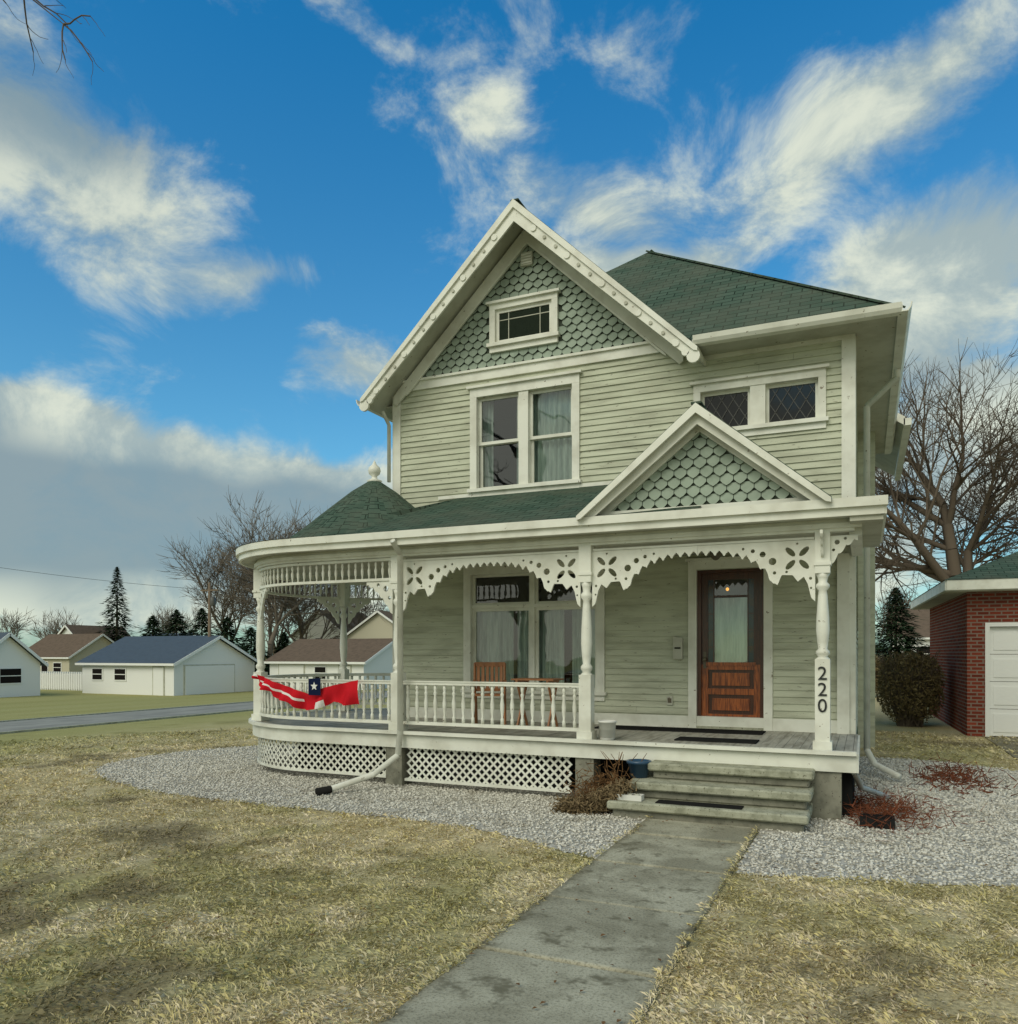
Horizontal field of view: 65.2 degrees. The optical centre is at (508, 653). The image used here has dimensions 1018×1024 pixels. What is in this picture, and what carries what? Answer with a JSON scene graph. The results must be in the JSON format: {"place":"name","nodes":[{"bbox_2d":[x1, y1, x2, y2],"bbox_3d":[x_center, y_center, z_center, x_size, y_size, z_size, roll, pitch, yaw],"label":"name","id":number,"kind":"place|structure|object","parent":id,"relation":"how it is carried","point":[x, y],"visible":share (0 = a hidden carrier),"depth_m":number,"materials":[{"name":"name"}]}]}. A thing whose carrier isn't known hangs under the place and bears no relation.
{"place":"outdoors","nodes":[
{"label":"outdoors","id":0,"kind":"place"},
{"bbox_2d":[0,691,390,731],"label":"street","id":1,"kind":"structure","parent":0,"point":[50,722],"depth_m":25.88,"materials":[{"name":"grey asphalt"}]},
{"bbox_2d":[0,656,1017,1023],"bbox_3d":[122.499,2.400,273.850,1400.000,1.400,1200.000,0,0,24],"label":"ground","id":2,"kind":"structure","parent":0,"point":[56,702],"depth_m":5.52,"materials":[{"name":"plant"}]},
{"bbox_2d":[0,606,36,644],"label":"bare tree","id":3,"kind":"object","parent":2,"relation":"on","point":[13,628],"visible":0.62,"depth_m":142.23,"materials":[{"name":"grey plant"}]},
{"bbox_2d":[0,632,48,697],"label":"white shed","id":4,"kind":"structure","parent":2,"relation":"on","point":[21,662],"depth_m":56.86,"materials":[{"name":"plastic"}]},
{"bbox_2d":[23,607,72,638],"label":"bare tree","id":5,"kind":"object","parent":2,"relation":"on","point":[45,634],"visible":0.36,"depth_m":170.26,"materials":[{"name":"grey plant"}]},
{"bbox_2d":[3,0,104,84],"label":"bare tree","id":6,"kind":"object","parent":2,"relation":"on","point":[64,24],"visible":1,"depth_m":5.32,"materials":[{"name":"brown plant"}]},
{"bbox_2d":[40,671,81,690],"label":"white fence","id":7,"kind":"object","parent":2,"relation":"on","point":[50,680],"visible":0.54,"depth_m":67.13,"materials":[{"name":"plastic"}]},
{"bbox_2d":[48,610,82,633],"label":"bare tree","id":8,"kind":"object","parent":2,"relation":"on","point":[55,631],"visible":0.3,"depth_m":148.35,"materials":[{"name":"grey plant"}]},
{"bbox_2d":[29,634,113,671],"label":"cottage","id":9,"kind":"structure","parent":2,"relation":"on","point":[61,652],"depth_m":90.88,"materials":[{"name":"beige"}]},
{"bbox_2d":[58,625,130,640],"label":"cottage","id":10,"kind":"structure","parent":2,"relation":"on","point":[77,629],"depth_m":103.97,"materials":[{"name":"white plastic"}]},
{"bbox_2d":[95,567,140,641],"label":"pine tree","id":11,"kind":"object","parent":2,"relation":"on","point":[117,629],"visible":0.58,"depth_m":104.84,"materials":[{"name":"green plant"}]},
{"bbox_2d":[135,615,166,635],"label":"evergreen shrub","id":12,"kind":"object","parent":2,"relation":"on","point":[153,623],"visible":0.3,"depth_m":74.75,"materials":[{"name":"green plant"}]},
{"bbox_2d":[75,635,256,695],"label":"white garage","id":13,"kind":"structure","parent":2,"relation":"on","point":[164,665],"depth_m":60.92,"materials":[{"name":"plastic"}]},
{"bbox_2d":[148,603,195,632],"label":"bare tree","id":14,"kind":"object","parent":2,"relation":"on","point":[161,622],"visible":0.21,"depth_m":137.93,"materials":[{"name":"grey plant"}]},
{"bbox_2d":[150,633,195,635],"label":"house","id":15,"kind":"structure","parent":2,"relation":"on","point":[178,634],"depth_m":121.76,"materials":[{"name":"white"}]},
{"bbox_2d":[156,609,194,635],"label":"evergreen shrub","id":16,"kind":"object","parent":2,"relation":"on","point":[176,616],"visible":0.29,"depth_m":71.76,"materials":[{"name":"green plant"}]},
{"bbox_2d":[0,567,374,636],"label":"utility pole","id":17,"kind":"object","parent":2,"relation":"on","point":[212,601],"visible":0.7,"depth_m":61.89,"materials":[{"name":"brown wood"}]},
{"bbox_2d":[155,601,219,632],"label":"bare tree","id":18,"kind":"object","parent":2,"relation":"on","point":[189,618],"visible":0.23,"depth_m":148.18,"materials":[{"name":"plant"}]},
{"bbox_2d":[0,691,390,733],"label":"street kerb","id":19,"kind":"structure","parent":2,"relation":"on","point":[74,726],"depth_m":23.49,"materials":[{"name":"concrete"}]},
{"bbox_2d":[187,608,220,635],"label":"evergreen shrub","id":20,"kind":"object","parent":2,"relation":"on","point":[202,613],"visible":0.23,"depth_m":75.76,"materials":[{"name":"green plant"}]},
{"bbox_2d":[157,521,267,639],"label":"bare tree","id":21,"kind":"object","parent":2,"relation":"on","point":[225,602],"visible":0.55,"depth_m":94.45,"materials":[{"name":"brown plant"}]},
{"bbox_2d":[213,617,256,671],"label":"evergreen shrub","id":22,"kind":"object","parent":2,"relation":"on","point":[226,627],"visible":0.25,"depth_m":73.82,"materials":[{"name":"green plant"}]},
{"bbox_2d":[236,627,271,674],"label":"evergreen shrub","id":23,"kind":"object","parent":2,"relation":"on","point":[250,639],"visible":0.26,"depth_m":79.68,"materials":[{"name":"green plant"}]},
{"bbox_2d":[213,510,335,654],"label":"bare tree","id":24,"kind":"object","parent":2,"relation":"on","point":[245,580],"visible":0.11,"depth_m":92.98,"materials":[{"name":"brown plant"}]},
{"bbox_2d":[265,632,291,665],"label":"evergreen shrub","id":25,"kind":"object","parent":2,"relation":"on","point":[283,637],"visible":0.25,"depth_m":83.70,"materials":[{"name":"green plant"}]},
{"bbox_2d":[216,526,367,642],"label":"bare tree","id":26,"kind":"object","parent":2,"relation":"on","point":[302,629],"visible":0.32,"depth_m":87.85,"materials":[{"name":"brown plant"}]},
{"bbox_2d":[197,488,388,671],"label":"bare tree","id":27,"kind":"object","parent":2,"relation":"on","point":[279,619],"visible":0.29,"depth_m":82.34,"materials":[{"name":"brown plant"}]},
{"bbox_2d":[264,638,392,691],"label":"white garage","id":28,"kind":"structure","parent":2,"relation":"on","point":[321,656],"depth_m":62.90,"materials":[{"name":"plastic"}]},
{"bbox_2d":[292,612,364,641],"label":"bare tree","id":29,"kind":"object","parent":2,"relation":"on","point":[317,629],"depth_m":96.41,"materials":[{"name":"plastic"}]},
{"bbox_2d":[310,585,388,634],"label":"bare tree","id":30,"kind":"object","parent":2,"relation":"on","point":[364,612],"visible":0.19,"depth_m":91.75,"materials":[{"name":"brown plant"}]},
{"bbox_2d":[347,610,392,638],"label":"tan house","id":31,"kind":"structure","parent":2,"relation":"on","point":[377,624],"depth_m":83.35,"materials":[{"name":"beige paint"}]},
{"bbox_2d":[7,768,1013,1023],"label":"fallen leaves","id":32,"kind":"object","parent":2,"relation":"on","point":[517,880],"visible":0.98,"depth_m":5.36,"materials":[{"name":"brown plant"}]},
{"bbox_2d":[86,744,1017,888],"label":"gravel","id":33,"kind":"structure","parent":2,"relation":"on","point":[949,855],"depth_m":8.39,"materials":[{"name":"grey gravel"}]},
{"bbox_2d":[548,752,646,814],"bbox_3d":[0.976,1.442,8.614,1.052,0.707,0.891,0,0,24],"label":"dry shrub","id":34,"kind":"object","parent":33,"relation":"on","point":[588,800],"visible":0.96,"depth_m":8.40,"materials":[{"name":"brown plant"}]},
{"bbox_2d":[860,813,894,829],"bbox_3d":[3.597,1.642,7.785,0.310,0.104,0.250,0,0,24],"label":"window well box","id":35,"kind":"object","parent":33,"relation":"on","point":[868,819],"visible":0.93,"depth_m":7.70,"materials":[{"name":"black metal"}]},
{"bbox_2d":[840,752,1017,838],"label":"dead shrub","id":36,"kind":"object","parent":33,"relation":"on","point":[857,806],"visible":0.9,"depth_m":8.63,"materials":[{"name":"bark"},{"name":"twigs"}]},
{"bbox_2d":[257,737,854,819],"bbox_3d":[0.234,1.460,11.379,8.625,0.580,3.525,0,0,24],"label":"lattice skirt and piers","id":37,"kind":"object","parent":2,"relation":"on","point":[832,790],"visible":0.6,"depth_m":10.04,"materials":[{"name":"paint"}]},
{"bbox_2d":[248,708,859,772],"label":"porch floor","id":38,"kind":"structure","parent":37,"relation":"on","point":[783,748],"depth_m":9.51,"materials":[{"name":"paint"}]},
{"bbox_2d":[473,662,506,724],"bbox_3d":[-0.267,0.570,11.005,0.470,0.891,0.560,0,0,-1],"label":"wooden folding chair","id":39,"kind":"object","parent":38,"relation":"on","point":[491,665],"visible":0.84,"depth_m":11.19,"materials":[{"name":"brown wood"}]},
{"bbox_2d":[259,537,814,731],"bbox_3d":[-0.684,-0.163,10.498,8.302,2.145,3.367,0,0,52],"label":"porch railing and spindles","id":40,"kind":"object","parent":38,"relation":"on","point":[270,700],"visible":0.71,"depth_m":10.37,"materials":[{"name":"white wood"}]},
{"bbox_2d":[252,673,358,709],"bbox_3d":[-2.917,0.528,10.920,2.141,0.477,0.294,0,0,35],"label":"patriotic bunting","id":41,"kind":"object","parent":40,"relation":"attached to","point":[317,696],"visible":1,"depth_m":10.65,"materials":[{"name":"red fabric"}]},
{"bbox_2d":[260,530,857,623],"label":"fretwork brackets","id":42,"kind":"object","parent":40,"relation":"attached to","point":[776,550],"visible":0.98,"depth_m":9.16,"materials":[{"name":"paint"}]},
{"bbox_2d":[511,678,563,726],"bbox_3d":[0.384,0.675,10.704,0.600,0.670,0.415,0,0,24],"label":"wooden side table","id":43,"kind":"object","parent":38,"relation":"on","point":[551,680],"visible":0.76,"depth_m":10.68,"materials":[{"name":"brown wood"}]},
{"bbox_2d":[251,531,848,749],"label":"porch posts","id":44,"kind":"object","parent":38,"relation":"on","point":[822,740],"visible":0.84,"depth_m":9.24,"materials":[{"name":"white wood"}]},
{"bbox_2d":[236,495,887,582],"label":"porch cornice","id":45,"kind":"structure","parent":44,"relation":"on","point":[863,518],"depth_m":9.13,"materials":[{"name":"white wood"}]},
{"bbox_2d":[235,460,801,551],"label":"porch roof","id":46,"kind":"structure","parent":45,"relation":"on","point":[373,504],"depth_m":11.21,"materials":[{"name":"green"}]},
{"bbox_2d":[577,401,831,532],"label":"entrance gable","id":47,"kind":"structure","parent":45,"relation":"on","point":[700,469],"depth_m":8.53,"materials":[{"name":"green"}]},
{"bbox_2d":[576,403,830,519],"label":"entrance gable trim","id":48,"kind":"structure","parent":47,"relation":"attached to","point":[685,428],"depth_m":8.41,"materials":[{"name":"white wood"}]},
{"bbox_2d":[818,667,826,711],"bbox_3d":[3.196,0.368,8.123,0.086,0.466,0.008,0,0,24],"label":"house number sign","id":49,"kind":"object","parent":44,"relation":"attached to","point":[824,688],"visible":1,"depth_m":8.12,"materials":[{"name":"black metal"}]},
{"bbox_2d":[598,720,616,739],"bbox_3d":[1.135,0.887,9.198,0.216,0.222,0.216,0,0,24],"label":"white bucket","id":50,"kind":"object","parent":38,"relation":"on","point":[607,728],"visible":0.98,"depth_m":9.12,"materials":[{"name":"white plastic"}]},
{"bbox_2d":[674,736,759,743],"bbox_3d":[2.372,0.992,9.099,0.900,0.013,0.350,0,0,24],"label":"door mat","id":51,"kind":"object","parent":38,"relation":"on","point":[722,740],"depth_m":9.06,"materials":[{"name":"black rubber"}]},
{"bbox_2d":[378,818,758,1023],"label":"walkway","id":52,"kind":"structure","parent":2,"relation":"on","point":[575,952],"depth_m":4.60,"materials":[{"name":"concrete"}]},
{"bbox_2d":[607,760,814,831],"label":"porch steps","id":53,"kind":"structure","parent":2,"relation":"on","point":[773,797],"depth_m":8.04,"materials":[{"name":"stone"}]},
{"bbox_2d":[617,793,643,801],"bbox_3d":[1.264,1.492,8.286,0.260,0.063,0.120,0,0,24],"label":"plastic tray","id":54,"kind":"object","parent":53,"relation":"on","point":[634,797],"visible":0.88,"depth_m":8.23,"materials":[{"name":"white plastic"}]},
{"bbox_2d":[627,759,651,777],"bbox_3d":[1.417,1.256,8.678,0.270,0.182,0.270,0,0,24],"label":"blue flower pot","id":55,"kind":"object","parent":53,"relation":"on","point":[638,768],"visible":0.96,"depth_m":8.59,"materials":[{"name":"blue ceramic"}]},
{"bbox_2d":[655,799,743,809],"bbox_3d":[1.909,1.519,8.003,0.850,0.010,0.170,0,0,24],"label":"step mat","id":56,"kind":"object","parent":53,"relation":"on","point":[711,805],"visible":1,"depth_m":7.97,"materials":[{"name":"black rubber"}]},
{"bbox_2d":[875,654,886,691],"bbox_3d":[13.791,0.855,31.105,1.846,1.712,2.284,0,0,24],"label":"hedge bush","id":57,"kind":"object","parent":2,"relation":"on","point":[877,665],"visible":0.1,"depth_m":30.39,"materials":[{"name":"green plant"}]},
{"bbox_2d":[858,413,911,747],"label":"wing","id":58,"kind":"structure","parent":2,"relation":"on","point":[892,463],"depth_m":14.26,"materials":[{"name":"wood"}]},
{"bbox_2d":[875,580,914,626],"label":"bare tree","id":59,"kind":"object","parent":2,"relation":"on","point":[907,601],"visible":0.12,"depth_m":109.00,"materials":[{"name":"plant"}]},
{"bbox_2d":[875,587,929,672],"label":"pine tree","id":60,"kind":"object","parent":2,"relation":"on","point":[908,642],"visible":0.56,"depth_m":51.54,"materials":[{"name":"green plant"}]},
{"bbox_2d":[887,608,929,657],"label":"house","id":61,"kind":"structure","parent":2,"relation":"on","point":[924,623],"depth_m":75.43,"materials":[{"name":"white"}]},
{"bbox_2d":[875,649,946,726],"bbox_3d":[9.407,0.806,18.697,1.528,1.807,1.783,0,0,24],"label":"hedge bush","id":62,"kind":"object","parent":2,"relation":"on","point":[914,700],"visible":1,"depth_m":18.31,"materials":[{"name":"green plant"}]},
{"bbox_2d":[875,337,1017,639],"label":"bare tree","id":63,"kind":"object","parent":2,"relation":"on","point":[956,560],"visible":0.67,"depth_m":31.43,"materials":[{"name":"brown plant"}]},
{"bbox_2d":[901,400,1017,585],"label":"bare tree","id":64,"kind":"object","parent":2,"relation":"on","point":[974,552],"visible":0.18,"depth_m":35.06,"materials":[{"name":"brown plant"}]},
{"bbox_2d":[910,551,1017,736],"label":"brick garage","id":65,"kind":"structure","parent":2,"relation":"on","point":[974,625],"depth_m":16.21,"materials":[{"name":"red brick"}]},
{"bbox_3d":[2.550,1.450,14.185,6.630,0.700,6.360,0,0,24],"label":"foundation","id":66,"kind":"object","parent":2,"relation":"on","visible":0},
{"bbox_2d":[401,341,857,732],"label":"clapboard walls","id":67,"kind":"structure","parent":66,"relation":"on","point":[632,409],"depth_m":11.01,"materials":[{"name":"paint"}]},
{"bbox_2d":[315,301,912,798],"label":"gutters and downspouts","id":68,"kind":"object","parent":67,"relation":"attached to","point":[831,319],"visible":0.94,"depth_m":10.03,"materials":[{"name":"paint"}]},
{"bbox_2d":[393,251,855,733],"bbox_3d":[1.244,-2.350,11.286,6.735,7.000,0.300,0,0,24],"label":"window and corner trim","id":69,"kind":"structure","parent":67,"relation":"attached to","point":[756,386],"depth_m":11.33,"materials":[{"name":"white wood"}]},
{"bbox_2d":[423,245,645,376],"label":"gable shingles","id":70,"kind":"object","parent":69,"relation":"attached to","point":[587,321],"visible":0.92,"depth_m":11.62,"materials":[{"name":"green paint"}]},
{"bbox_2d":[477,390,746,682],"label":"curtains","id":71,"kind":"object","parent":69,"relation":"attached to","point":[495,629],"visible":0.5,"depth_m":11.74,"materials":[{"name":"fabric"}]},
{"bbox_2d":[697,568,763,717],"bbox_3d":[2.951,-0.075,10.589,0.860,2.090,0.219,0,0,24],"label":"front door","id":72,"kind":"structure","parent":69,"relation":"attached to","point":[730,689],"depth_m":10.56,"materials":[{"name":"brown wood"}]},
{"bbox_2d":[705,383,814,426],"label":"window glass panes","id":73,"kind":"object","parent":69,"relation":"in","point":[799,400],"visible":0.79,"depth_m":10.34,"materials":[{"name":"glass"}]},
{"bbox_2d":[369,198,905,453],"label":"shingled roof","id":74,"kind":"structure","parent":67,"relation":"on","point":[688,298],"depth_m":11.24,"materials":[{"name":"green"}]},
{"bbox_2d":[359,199,699,411],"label":"barge boards","id":75,"kind":"object","parent":74,"relation":"attached to","point":[609,293],"visible":1,"depth_m":11.29,"materials":[{"name":"paint"}]},
{"bbox_2d":[667,696,672,704],"bbox_3d":[2.178,0.640,10.797,0.080,0.120,0.030,0,0,24],"label":"outlet cover","id":76,"kind":"object","parent":67,"relation":"attached to","point":[669,700],"visible":1,"depth_m":10.78,"materials":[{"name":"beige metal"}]},
{"bbox_2d":[673,636,682,658],"bbox_3d":[2.275,-0.075,10.719,0.120,0.310,0.088,0,0,24],"label":"mailbox","id":77,"kind":"object","parent":67,"relation":"attached to","point":[677,647],"visible":1,"depth_m":10.69,"materials":[{"name":"white metal"}]},
{"bbox_2d":[470,354,793,719],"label":"interior rooms","id":78,"kind":"object","parent":66,"relation":"on","point":[501,589],"visible":0.1,"depth_m":13.31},
{"bbox_2d":[0,0,1017,655],"label":"sky","id":79,"kind":"structure","parent":0,"point":[213,245],"materials":[{"name":"blue"}]},
{"bbox_2d":[595,725,765,734],"bbox_3d":[2.189,0.992,10.343,2.150,0.013,0.430,0,0,24],"label":"door mat","id":80,"kind":"object","parent":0,"point":[701,730],"depth_m":10.21,"materials":[{"name":"rubber"}]},
{"bbox_2d":[709,551,721,559],"bbox_3d":[2.495,-1.220,9.620,0.150,0.200,0.150,0,0,24],"label":"porch ceiling lamp","id":81,"kind":"object","parent":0,"point":[717,556],"visible":0.46,"depth_m":9.58,"materials":[{"name":"black metal"}]},
{"bbox_2d":[985,737,1017,759],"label":"driveway","id":82,"kind":"structure","parent":0,"point":[1002,744],"depth_m":14.67,"materials":[{"name":"concrete"}]}
]}

